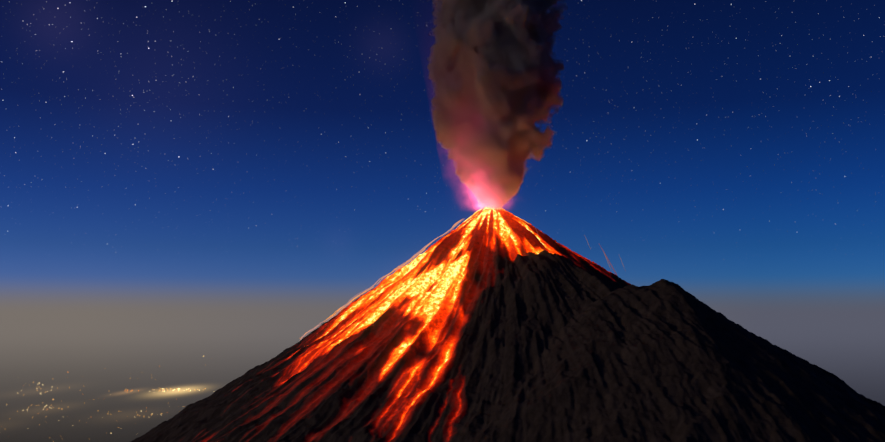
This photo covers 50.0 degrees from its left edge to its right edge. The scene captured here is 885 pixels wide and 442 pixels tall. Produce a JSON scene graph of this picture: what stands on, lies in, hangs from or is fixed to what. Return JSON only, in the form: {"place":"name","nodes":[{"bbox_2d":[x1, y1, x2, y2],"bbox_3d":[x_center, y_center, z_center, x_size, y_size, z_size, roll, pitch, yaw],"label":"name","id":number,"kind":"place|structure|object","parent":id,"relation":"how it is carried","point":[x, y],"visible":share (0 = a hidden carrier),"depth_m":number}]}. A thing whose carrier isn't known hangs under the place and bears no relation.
{"place":"outdoors","nodes":[
{"label":"outdoors","id":0,"kind":"place"},
{"bbox_2d":[0,207,884,441],"bbox_3d":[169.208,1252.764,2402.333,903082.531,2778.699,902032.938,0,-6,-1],"label":"volcano","id":1,"kind":"structure","parent":0,"point":[486,324],"depth_m":2399.43},
{"bbox_2d":[17,356,205,441],"bbox_3d":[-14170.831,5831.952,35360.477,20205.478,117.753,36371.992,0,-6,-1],"label":"town lights","id":2,"kind":"object","parent":1,"relation":"on","point":[125,389],"visible":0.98,"depth_m":29324.00},
{"bbox_2d":[300,218,624,339],"bbox_3d":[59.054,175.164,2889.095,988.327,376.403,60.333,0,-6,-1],"label":"lava bomb trails","id":3,"kind":"object","parent":1,"relation":"on","point":[397,268],"visible":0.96,"depth_m":2911.11},
{"bbox_2d":[0,0,884,319],"label":"sky","id":4,"kind":"structure","parent":0,"point":[160,159]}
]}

